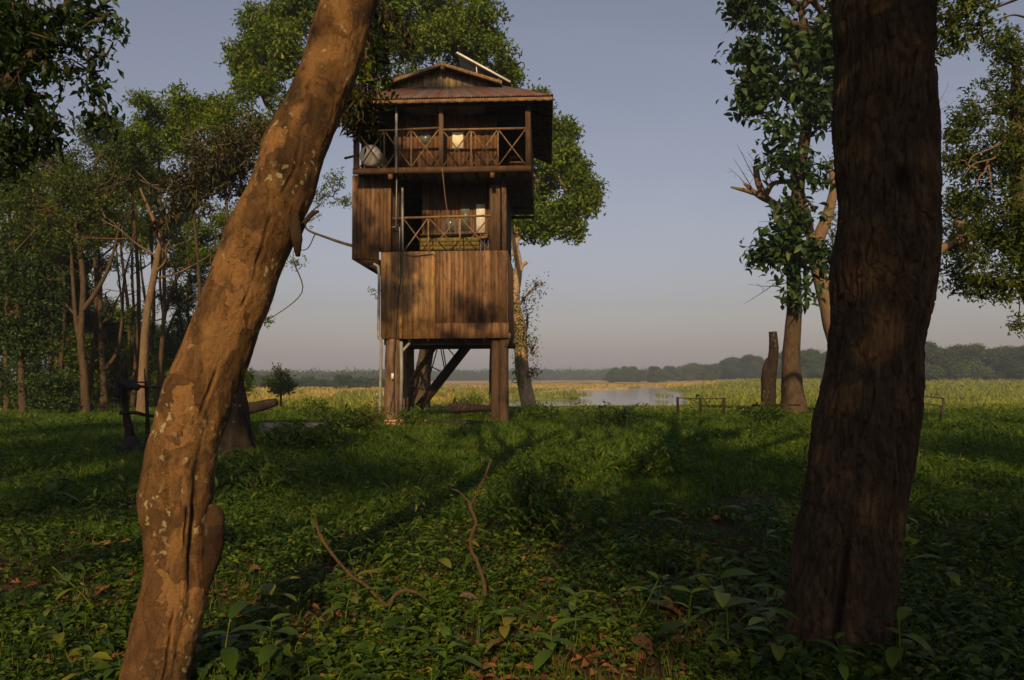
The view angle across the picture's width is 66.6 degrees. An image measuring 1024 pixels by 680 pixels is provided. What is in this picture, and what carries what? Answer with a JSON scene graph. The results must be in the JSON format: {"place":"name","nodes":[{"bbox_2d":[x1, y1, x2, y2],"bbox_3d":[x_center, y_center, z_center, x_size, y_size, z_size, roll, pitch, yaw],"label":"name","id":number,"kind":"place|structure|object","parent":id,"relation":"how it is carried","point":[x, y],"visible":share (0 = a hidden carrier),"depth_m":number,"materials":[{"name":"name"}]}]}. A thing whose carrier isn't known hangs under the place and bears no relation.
{"place":"outdoors","nodes":[
{"label":"outdoors","id":0,"kind":"place"},
{"bbox_2d":[0,378,1023,679],"bbox_3d":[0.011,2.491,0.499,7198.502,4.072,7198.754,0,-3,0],"label":"ground","id":1,"kind":"structure","parent":0,"point":[726,534],"depth_m":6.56,"materials":[{"name":"green plant"}]},
{"bbox_2d":[0,183,50,407],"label":"woodland tree","id":2,"kind":"object","parent":1,"relation":"on","point":[8,196],"visible":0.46,"depth_m":34.32,"materials":[{"name":"green plant"}]},
{"bbox_2d":[0,165,63,409],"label":"woodland tree","id":3,"kind":"object","parent":1,"relation":"on","point":[9,225],"visible":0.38,"depth_m":33.88,"materials":[{"name":"green plant"}]},
{"bbox_2d":[0,350,72,409],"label":"understorey shrub","id":4,"kind":"object","parent":1,"relation":"on","point":[30,366],"visible":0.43,"depth_m":33.41,"materials":[{"name":"green plant"}]},
{"bbox_2d":[0,141,86,346],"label":"woodland tree","id":5,"kind":"object","parent":1,"relation":"on","point":[75,163],"visible":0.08,"depth_m":38.58,"materials":[{"name":"green plant"}]},
{"bbox_2d":[17,609,70,651],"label":"seedling","id":6,"kind":"object","parent":1,"relation":"on","point":[57,636],"visible":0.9,"depth_m":4.43,"materials":[{"name":"green plant"}]},
{"bbox_2d":[0,214,90,412],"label":"woodland tree","id":7,"kind":"object","parent":1,"relation":"on","point":[27,289],"visible":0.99,"depth_m":29.85,"materials":[{"name":"green plant"}]},
{"bbox_2d":[21,149,83,403],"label":"woodland tree","id":8,"kind":"object","parent":1,"relation":"on","point":[61,355],"visible":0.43,"depth_m":34.38,"materials":[{"name":"green plant"}]},
{"bbox_2d":[12,368,95,414],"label":"understorey shrub","id":9,"kind":"object","parent":1,"relation":"on","point":[48,384],"visible":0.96,"depth_m":29.61,"materials":[{"name":"green plant"}]},
{"bbox_2d":[28,470,80,516],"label":"seedling","id":10,"kind":"object","parent":1,"relation":"on","point":[50,486],"visible":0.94,"depth_m":8.92,"materials":[{"name":"green plant"}]},
{"bbox_2d":[0,0,130,192],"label":"broadleaf tree","id":11,"kind":"object","parent":1,"relation":"on","point":[30,45],"visible":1,"depth_m":9.58,"materials":[{"name":"green plant"}]},
{"bbox_2d":[32,561,100,614],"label":"seedling","id":12,"kind":"object","parent":1,"relation":"on","point":[65,576],"visible":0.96,"depth_m":5.14,"materials":[{"name":"green plant"}]},
{"bbox_2d":[26,203,107,405],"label":"woodland tree","id":13,"kind":"object","parent":1,"relation":"on","point":[36,233],"visible":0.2,"depth_m":33.72,"materials":[{"name":"green plant"}]},
{"bbox_2d":[2,266,140,402],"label":"backwood tree","id":14,"kind":"object","parent":1,"relation":"on","point":[113,337],"visible":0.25,"depth_m":40.81,"materials":[{"name":"green plant"}]},
{"bbox_2d":[30,322,114,404],"bbox_3d":[-21.508,1.397,37.963,3.697,4.521,3.216,0,-3,0],"label":"understorey shrub","id":15,"kind":"object","parent":1,"relation":"on","point":[69,354],"visible":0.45,"depth_m":37.82,"materials":[{"name":"green plant"}]},
{"bbox_2d":[11,147,136,413],"bbox_3d":[-17.465,-2.568,30.636,5.003,11.472,3.480,0,-3,0],"label":"woodland tree","id":16,"kind":"object","parent":1,"relation":"on","point":[89,204],"visible":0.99,"depth_m":30.08,"materials":[{"name":"green plant"}]},
{"bbox_2d":[45,226,131,371],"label":"woodland tree","id":17,"kind":"object","parent":1,"relation":"on","point":[87,263],"visible":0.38,"depth_m":40.85,"materials":[{"name":"green plant"}]},
{"bbox_2d":[54,166,134,397],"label":"woodland tree","id":18,"kind":"object","parent":1,"relation":"on","point":[118,195],"visible":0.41,"depth_m":32.95,"materials":[{"name":"green plant"}]},
{"bbox_2d":[72,308,126,403],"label":"understorey shrub","id":19,"kind":"object","parent":1,"relation":"on","point":[114,367],"visible":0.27,"depth_m":41.64,"materials":[{"name":"green plant"}]},
{"bbox_2d":[39,111,167,411],"bbox_3d":[-17.633,-3.420,33.693,5.713,13.408,3.889,0,-3,0],"label":"woodland tree","id":20,"kind":"object","parent":1,"relation":"on","point":[126,156],"visible":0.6,"depth_m":33.05,"materials":[{"name":"green plant"}]},
{"bbox_2d":[82,112,159,408],"bbox_3d":[-16.310,-3.255,33.300,3.268,13.074,3.015,-2,-3,27],"label":"woodland tree","id":21,"kind":"object","parent":1,"relation":"on","point":[140,133],"visible":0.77,"depth_m":33.81,"materials":[{"name":"green plant"}]},
{"bbox_2d":[68,175,177,402],"bbox_3d":[-17.962,-2.487,36.591,3.244,11.865,5.850,-2,-3,29],"label":"woodland tree","id":22,"kind":"object","parent":1,"relation":"on","point":[141,223],"visible":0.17,"depth_m":36.91,"materials":[{"name":"green plant"}]},
{"bbox_2d":[115,435,145,455],"bbox_3d":[-7.269,2.072,14.680,0.785,0.549,0.546,0,-3,0],"label":"rock","id":23,"kind":"object","parent":1,"relation":"on","point":[131,440],"visible":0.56,"depth_m":14.67,"materials":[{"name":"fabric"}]},
{"bbox_2d":[87,138,174,398],"bbox_3d":[-17.180,-2.996,36.008,3.276,12.798,5.152,0,-3,0],"label":"woodland tree","id":24,"kind":"object","parent":1,"relation":"on","point":[152,179],"visible":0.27,"depth_m":36.52,"materials":[{"name":"green plant"}]},
{"bbox_2d":[99,203,178,402],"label":"woodland tree","id":25,"kind":"object","parent":1,"relation":"on","point":[142,238],"visible":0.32,"depth_m":41.86,"materials":[{"name":"green plant"}]},
{"bbox_2d":[111,304,168,405],"bbox_3d":[-17.196,0.837,36.026,2.040,5.136,2.008,-1,-3,16],"label":"understorey shrub","id":26,"kind":"object","parent":1,"relation":"on","point":[133,314],"visible":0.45,"depth_m":35.86,"materials":[{"name":"green plant"}]},
{"bbox_2d":[119,364,161,445],"bbox_3d":[-7.045,1.460,15.433,1.408,1.961,0.250,0,-3,0],"label":"broken fence","id":27,"kind":"object","parent":1,"relation":"on","point":[125,412],"visible":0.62,"depth_m":15.40,"materials":[{"name":"brown wood"}]},
{"bbox_2d":[113,378,140,397],"bbox_3d":[-7.540,0.940,15.270,0.520,0.398,0.177,0,-3,0],"label":"dark cloth","id":28,"kind":"object","parent":27,"relation":"hanging from","point":[128,385],"visible":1,"depth_m":15.22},
{"bbox_2d":[101,143,183,399],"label":"woodland tree","id":29,"kind":"object","parent":1,"relation":"on","point":[132,258],"visible":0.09,"depth_m":40.18,"materials":[{"name":"green plant"}]},
{"bbox_2d":[120,87,181,406],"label":"woodland tree","id":30,"kind":"object","parent":1,"relation":"on","point":[155,110],"visible":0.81,"depth_m":34.55,"materials":[{"name":"green plant"}]},
{"bbox_2d":[149,330,176,401],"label":"understorey shrub","id":31,"kind":"object","parent":1,"relation":"on","point":[166,353],"visible":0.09,"depth_m":43.55,"materials":[{"name":"green plant"}]},
{"bbox_2d":[124,239,217,339],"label":"woodland tree","id":32,"kind":"object","parent":1,"relation":"on","point":[204,253],"visible":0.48,"depth_m":37.05,"materials":[{"name":"green plant"}]},
{"bbox_2d":[75,107,269,412],"bbox_3d":[-11.865,-2.753,28.355,7.388,11.478,2.912,0,-3,0],"label":"woodland tree","id":33,"kind":"object","parent":1,"relation":"on","point":[198,159],"visible":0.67,"depth_m":27.99,"materials":[{"name":"green plant"}]},
{"bbox_2d":[141,122,251,240],"bbox_3d":[-11.070,-5.617,27.741,3.820,4.233,1.845,0,-3,0],"label":"epiphyte","id":34,"kind":"object","parent":33,"relation":"attached to","point":[178,196],"visible":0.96,"depth_m":27.54,"materials":[{"name":"green plant"}]},
{"bbox_2d":[114,202,236,385],"bbox_3d":[-15.083,-1.596,37.213,7.403,10.077,3.161,0,-3,0],"label":"woodland tree","id":35,"kind":"object","parent":1,"relation":"on","point":[179,254],"visible":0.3,"depth_m":37.02,"materials":[{"name":"green plant"}]},
{"bbox_2d":[155,280,197,377],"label":"understorey shrub","id":36,"kind":"object","parent":1,"relation":"on","point":[184,309],"visible":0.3,"depth_m":37.73,"materials":[{"name":"green plant"}]},
{"bbox_2d":[149,198,225,322],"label":"woodland tree","id":37,"kind":"object","parent":1,"relation":"on","point":[181,221],"visible":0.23,"depth_m":43.95,"materials":[{"name":"green plant"}]},
{"bbox_2d":[152,119,236,300],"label":"woodland tree","id":38,"kind":"object","parent":1,"relation":"on","point":[165,150],"visible":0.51,"depth_m":33.90,"materials":[{"name":"green plant"}]},
{"bbox_2d":[181,211,229,254],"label":"woodland tree","id":39,"kind":"object","parent":1,"relation":"on","point":[217,219],"visible":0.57,"depth_m":36.14,"materials":[{"name":"green plant"}]},
{"bbox_2d":[197,89,248,223],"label":"woodland tree","id":40,"kind":"object","parent":1,"relation":"on","point":[227,110],"visible":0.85,"depth_m":33.07,"materials":[{"name":"green plant"}]},
{"bbox_2d":[197,601,274,673],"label":"seedling","id":41,"kind":"object","parent":1,"relation":"on","point":[229,655],"visible":0.91,"depth_m":4.01,"materials":[{"name":"green plant"}]},
{"bbox_2d":[219,377,262,458],"bbox_3d":[-5.158,1.481,14.425,1.384,2.015,1.138,-1,-3,17],"label":"gnarled stump","id":42,"kind":"object","parent":1,"relation":"on","point":[238,433],"visible":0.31,"depth_m":14.20,"materials":[{"name":"wood"}]},
{"bbox_2d":[119,0,380,679],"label":"leaning tree","id":43,"kind":"object","parent":1,"relation":"on","point":[181,516],"visible":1,"depth_m":4.11,"materials":[{"name":"brown plant"}]},
{"bbox_2d":[263,166,380,327],"bbox_3d":[-7.063,-1.822,29.911,5.228,9.894,1.606,1,-3,-20],"label":"vine","id":44,"kind":"object","parent":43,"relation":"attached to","point":[324,195],"visible":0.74,"depth_m":30.19,"materials":[{"name":"green plant"}]},
{"bbox_2d":[337,20,397,156],"bbox_3d":[-1.832,-2.957,9.230,0.901,1.581,1.459,1,-3,-25],"label":"epiphyte","id":45,"kind":"object","parent":43,"relation":"hanging from","point":[354,113],"visible":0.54,"depth_m":9.11,"materials":[{"name":"green plant"}]},
{"bbox_2d":[353,16,398,104],"bbox_3d":[-1.583,-3.199,8.270,0.611,0.993,1.655,0,-3,0],"label":"hanging bough","id":46,"kind":"object","parent":43,"relation":"hanging from","point":[367,65],"visible":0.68,"depth_m":8.76,"materials":[{"name":"green plant"}]},
{"bbox_2d":[367,0,423,76],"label":"epiphyte","id":47,"kind":"object","parent":43,"relation":"hanging from","point":[392,14],"visible":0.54,"depth_m":10.26,"materials":[{"name":"green plant"}]},
{"bbox_2d":[248,398,277,413],"bbox_3d":[-8.180,2.180,24.923,1.392,0.643,0.461,0,-3,0],"label":"fallen log","id":48,"kind":"object","parent":1,"relation":"on","point":[260,406],"visible":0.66,"depth_m":24.80,"materials":[{"name":"wood"}]},
{"bbox_2d":[241,576,299,624],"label":"seedling","id":49,"kind":"object","parent":1,"relation":"on","point":[270,588],"visible":0.9,"depth_m":4.87,"materials":[{"name":"green plant"}]},
{"bbox_2d":[249,613,298,665],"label":"seedling","id":50,"kind":"object","parent":1,"relation":"on","point":[267,652],"visible":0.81,"depth_m":4.18,"materials":[{"name":"green plant"}]},
{"bbox_2d":[261,362,301,406],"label":"field bush","id":51,"kind":"object","parent":1,"relation":"on","point":[285,387],"visible":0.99,"depth_m":61.79,"materials":[{"name":"green plant"}]},
{"bbox_2d":[214,445,362,503],"bbox_3d":[-3.563,1.881,10.975,2.303,0.866,2.498,-3,-4,41],"label":"shrub","id":52,"kind":"object","parent":1,"relation":"on","point":[278,478],"visible":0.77,"depth_m":10.82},
{"bbox_2d":[293,396,337,419],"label":"shrub","id":53,"kind":"object","parent":1,"relation":"on","point":[315,404],"visible":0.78,"depth_m":24.86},
{"bbox_2d":[258,414,373,461],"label":"shrub","id":54,"kind":"object","parent":1,"relation":"on","point":[295,438],"visible":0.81,"depth_m":14.60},
{"bbox_2d":[153,0,530,409],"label":"broadleaf tree","id":55,"kind":"object","parent":1,"relation":"on","point":[273,33],"visible":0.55,"depth_m":38.42,"materials":[{"name":"green plant"}]},
{"bbox_2d":[322,581,370,626],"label":"seedling","id":56,"kind":"object","parent":1,"relation":"on","point":[354,599],"visible":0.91,"depth_m":4.93,"materials":[{"name":"green plant"}]},
{"bbox_2d":[312,403,391,431],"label":"shrub","id":57,"kind":"object","parent":1,"relation":"on","point":[357,422],"visible":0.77,"depth_m":18.69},
{"bbox_2d":[383,603,427,636],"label":"seedling","id":58,"kind":"object","parent":1,"relation":"on","point":[395,620],"visible":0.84,"depth_m":4.55,"materials":[{"name":"green plant"}]},
{"bbox_2d":[375,402,437,427],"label":"shrub","id":59,"kind":"object","parent":1,"relation":"on","point":[414,415],"visible":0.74,"depth_m":21.01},
{"bbox_2d":[343,52,552,422],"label":"watchtower","id":60,"kind":"structure","parent":1,"relation":"on","point":[461,300],"depth_m":22.84,"materials":[{"name":"brown wood"}]},
{"bbox_2d":[360,145,387,167],"bbox_3d":[-4.094,-5.270,23.182,0.640,0.785,1.200,0,-3,3],"label":"water tank","id":61,"kind":"object","parent":60,"relation":"on","point":[371,161],"visible":0.69,"depth_m":22.63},
{"bbox_2d":[420,233,478,250],"bbox_3d":[-1.894,-2.698,23.390,1.800,1.072,0.425,0,-3,3],"label":"bench","id":62,"kind":"object","parent":60,"relation":"on","point":[444,243],"visible":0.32,"depth_m":23.59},
{"bbox_2d":[476,203,485,232],"bbox_3d":[-0.946,-3.684,23.636,0.301,0.909,0.032,0,-3,3],"label":"window","id":63,"kind":"structure","parent":60,"relation":"in","point":[480,208],"depth_m":23.62,"materials":[{"name":"white glass"}]},
{"bbox_2d":[414,626,482,673],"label":"seedling","id":64,"kind":"object","parent":1,"relation":"on","point":[445,633],"visible":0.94,"depth_m":4.06,"materials":[{"name":"green plant"}]},
{"bbox_2d":[249,366,648,380],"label":"woods","id":65,"kind":"object","parent":1,"relation":"on","point":[545,374],"visible":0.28,"depth_m":760.51,"materials":[{"name":"green plant"}]},
{"bbox_2d":[445,397,490,412],"bbox_3d":[-1.165,1.999,24.159,1.861,0.495,0.347,1,-3,-20],"label":"fallen log","id":66,"kind":"object","parent":1,"relation":"on","point":[455,406],"visible":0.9,"depth_m":23.95,"materials":[{"name":"wood"}]},
{"bbox_2d":[452,459,492,602],"bbox_3d":[-0.279,1.368,5.439,0.288,1.060,0.136,0,-3,0],"label":"dead branch","id":67,"kind":"object","parent":1,"relation":"on","point":[471,536],"visible":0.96,"depth_m":5.48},
{"bbox_2d":[485,609,531,662],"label":"seedling","id":68,"kind":"object","parent":1,"relation":"on","point":[505,628],"visible":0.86,"depth_m":4.40,"materials":[{"name":"green plant"}]},
{"bbox_2d":[0,467,1023,679],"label":"broad weeds","id":69,"kind":"object","parent":1,"relation":"on","point":[804,659],"visible":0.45,"depth_m":4.81,"materials":[{"name":"plant"}]},
{"bbox_2d":[314,513,428,606],"bbox_3d":[-0.997,1.508,5.343,0.904,0.573,0.124,-1,-3,21],"label":"dead branch","id":70,"kind":"object","parent":69,"relation":"on","point":[365,585],"visible":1,"depth_m":5.37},
{"bbox_2d":[0,405,1023,679],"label":"ground cover","id":71,"kind":"object","parent":1,"relation":"on","point":[740,669],"visible":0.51,"depth_m":5.96,"materials":[{"name":"plant"}]},
{"bbox_2d":[0,377,1023,413],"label":"meadow grass","id":72,"kind":"structure","parent":1,"relation":"on","point":[444,395],"depth_m":124.78,"materials":[{"name":"plant"}]},
{"bbox_2d":[0,407,1023,573],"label":"tall weeds","id":73,"kind":"object","parent":1,"relation":"on","point":[981,533],"visible":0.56,"depth_m":8.92,"materials":[{"name":"plant"}]},
{"bbox_2d":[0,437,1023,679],"bbox_3d":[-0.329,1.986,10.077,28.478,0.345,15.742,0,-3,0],"label":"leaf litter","id":74,"kind":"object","parent":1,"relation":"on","point":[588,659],"visible":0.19,"depth_m":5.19,"materials":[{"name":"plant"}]},
{"bbox_2d":[461,451,606,541],"bbox_3d":[0.237,1.618,7.842,1.451,1.003,1.390,-2,-3,31],"label":"shrub","id":75,"kind":"object","parent":1,"relation":"on","point":[536,508],"visible":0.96,"depth_m":7.69,"materials":[{"name":"plant"}]},
{"bbox_2d":[515,400,574,419],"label":"shrub","id":76,"kind":"object","parent":1,"relation":"on","point":[537,410],"visible":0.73,"depth_m":24.68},
{"bbox_2d":[484,78,611,405],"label":"broadleaf tree","id":77,"kind":"object","parent":1,"relation":"on","point":[567,170],"visible":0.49,"depth_m":43.94,"materials":[{"name":"green plant"}]},
{"bbox_2d":[506,248,528,389],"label":"climbing vine","id":78,"kind":"object","parent":77,"relation":"attached to","point":[517,356],"visible":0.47,"depth_m":43.41,"materials":[{"name":"green plant"}]},
{"bbox_2d":[514,271,548,344],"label":"climbing vine","id":79,"kind":"object","parent":77,"relation":"attached to","point":[526,311],"visible":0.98,"depth_m":43.45,"materials":[{"name":"green plant"}]},
{"bbox_2d":[521,618,581,671],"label":"seedling","id":80,"kind":"object","parent":1,"relation":"on","point":[551,640],"visible":0.89,"depth_m":4.19,"materials":[{"name":"green plant"}]},
{"bbox_2d":[546,587,603,643],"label":"seedling","id":81,"kind":"object","parent":1,"relation":"on","point":[572,605],"visible":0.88,"depth_m":4.65,"materials":[{"name":"green plant"}]},
{"bbox_2d":[570,402,663,427],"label":"shrub","id":82,"kind":"object","parent":1,"relation":"on","point":[614,415],"visible":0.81,"depth_m":20.63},
{"bbox_2d":[591,432,699,477],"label":"shrub","id":83,"kind":"object","parent":1,"relation":"on","point":[641,461],"visible":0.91,"depth_m":11.74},
{"bbox_2d":[622,571,671,624],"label":"seedling","id":84,"kind":"object","parent":1,"relation":"on","point":[658,577],"visible":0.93,"depth_m":4.93,"materials":[{"name":"green plant"}]},
{"bbox_2d":[657,585,706,660],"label":"seedling","id":85,"kind":"object","parent":1,"relation":"on","point":[667,626],"visible":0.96,"depth_m":4.43,"materials":[{"name":"green plant"}]},
{"bbox_2d":[684,555,760,645],"bbox_3d":[1.204,1.562,4.510,0.447,0.595,0.315,2,-4,-42],"label":"seedling","id":86,"kind":"object","parent":1,"relation":"on","point":[724,600],"visible":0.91,"depth_m":4.51,"materials":[{"name":"green plant"}]},
{"bbox_2d":[724,358,742,378],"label":"tree","id":87,"kind":"object","parent":1,"relation":"on","point":[729,363],"visible":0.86,"depth_m":454.91,"materials":[{"name":"green plant"}]},
{"bbox_2d":[728,354,758,378],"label":"tree","id":88,"kind":"object","parent":1,"relation":"on","point":[747,367],"visible":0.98,"depth_m":449.77,"materials":[{"name":"green plant"}]},
{"bbox_2d":[735,399,791,426],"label":"shrub","id":89,"kind":"object","parent":1,"relation":"on","point":[772,412],"visible":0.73,"depth_m":21.32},
{"bbox_2d":[761,331,778,415],"bbox_3d":[7.888,1.223,23.948,0.629,2.979,0.389,1,-3,-22],"label":"snag post","id":90,"kind":"object","parent":1,"relation":"on","point":[768,379],"visible":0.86,"depth_m":23.82,"materials":[{"name":"brown wood"}]},
{"bbox_2d":[740,583,799,643],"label":"seedling","id":91,"kind":"object","parent":1,"relation":"on","point":[778,593],"visible":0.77,"depth_m":4.39,"materials":[{"name":"green plant"}]},
{"bbox_2d":[742,607,798,677],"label":"seedling","id":92,"kind":"object","parent":1,"relation":"on","point":[778,651],"visible":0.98,"depth_m":3.96,"materials":[{"name":"green plant"}]},
{"bbox_2d":[711,0,835,415],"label":"teak tree","id":93,"kind":"object","parent":1,"relation":"on","point":[807,49],"visible":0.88,"depth_m":28.17,"materials":[{"name":"green plant"}]},
{"bbox_2d":[778,349,820,377],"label":"tree","id":94,"kind":"object","parent":1,"relation":"on","point":[809,366],"visible":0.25,"depth_m":308.57,"materials":[{"name":"green plant"}]},
{"bbox_2d":[813,632,865,679],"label":"seedling","id":95,"kind":"object","parent":1,"relation":"on","point":[843,669],"visible":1,"depth_m":3.96,"materials":[{"name":"green plant"}]},
{"bbox_2d":[729,86,952,341],"bbox_3d":[12.749,-3.424,30.524,9.038,12.963,2.035,0,-3,0],"label":"bare pale tree","id":96,"kind":"object","parent":1,"relation":"on","point":[762,193],"visible":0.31,"depth_m":30.39,"materials":[{"name":"brown plant"}]},
{"bbox_2d":[777,0,942,660],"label":"tree","id":97,"kind":"object","parent":1,"relation":"on","point":[847,555],"visible":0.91,"depth_m":4.66,"materials":[{"name":"brown plant"}]},
{"bbox_2d":[874,606,931,668],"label":"seedling","id":98,"kind":"object","parent":1,"relation":"on","point":[893,655],"visible":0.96,"depth_m":4.08,"materials":[{"name":"green plant"}]},
{"bbox_2d":[925,344,944,377],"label":"tree","id":99,"kind":"object","parent":1,"relation":"on","point":[931,354],"visible":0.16,"depth_m":253.43,"materials":[{"name":"green plant"}]},
{"bbox_2d":[912,543,960,586],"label":"seedling","id":100,"kind":"object","parent":1,"relation":"on","point":[954,577],"visible":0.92,"depth_m":5.58,"materials":[{"name":"green plant"}]},
{"bbox_2d":[927,344,971,378],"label":"tree","id":101,"kind":"object","parent":1,"relation":"on","point":[950,363],"visible":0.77,"depth_m":257.21,"materials":[{"name":"green plant"}]},
{"bbox_2d":[957,342,995,379],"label":"tree","id":102,"kind":"object","parent":1,"relation":"on","point":[978,351],"visible":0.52,"depth_m":261.05,"materials":[{"name":"green plant"}]},
{"bbox_2d":[935,0,1023,66],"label":"broadleaf tree","id":103,"kind":"object","parent":1,"relation":"on","point":[953,19],"visible":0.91,"depth_m":14.18,"materials":[{"name":"green plant"}]},
{"bbox_2d":[938,17,1023,338],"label":"broadleaf tree","id":104,"kind":"object","parent":1,"relation":"on","point":[1007,241],"visible":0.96,"depth_m":18.69,"materials":[{"name":"green plant"}]},
{"bbox_2d":[983,348,1023,379],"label":"tree","id":105,"kind":"object","parent":1,"relation":"on","point":[1008,365],"visible":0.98,"depth_m":261.75,"materials":[{"name":"green plant"}]},
{"bbox_2d":[0,0,1023,379],"label":"sky","id":106,"kind":"structure","parent":0,"point":[659,279],"materials":[{"name":"blue"}]},
{"bbox_2d":[481,388,694,406],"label":"river","id":107,"kind":"structure","parent":0,"point":[624,397],"depth_m":133.10,"materials":[{"name":"grey liquid"}]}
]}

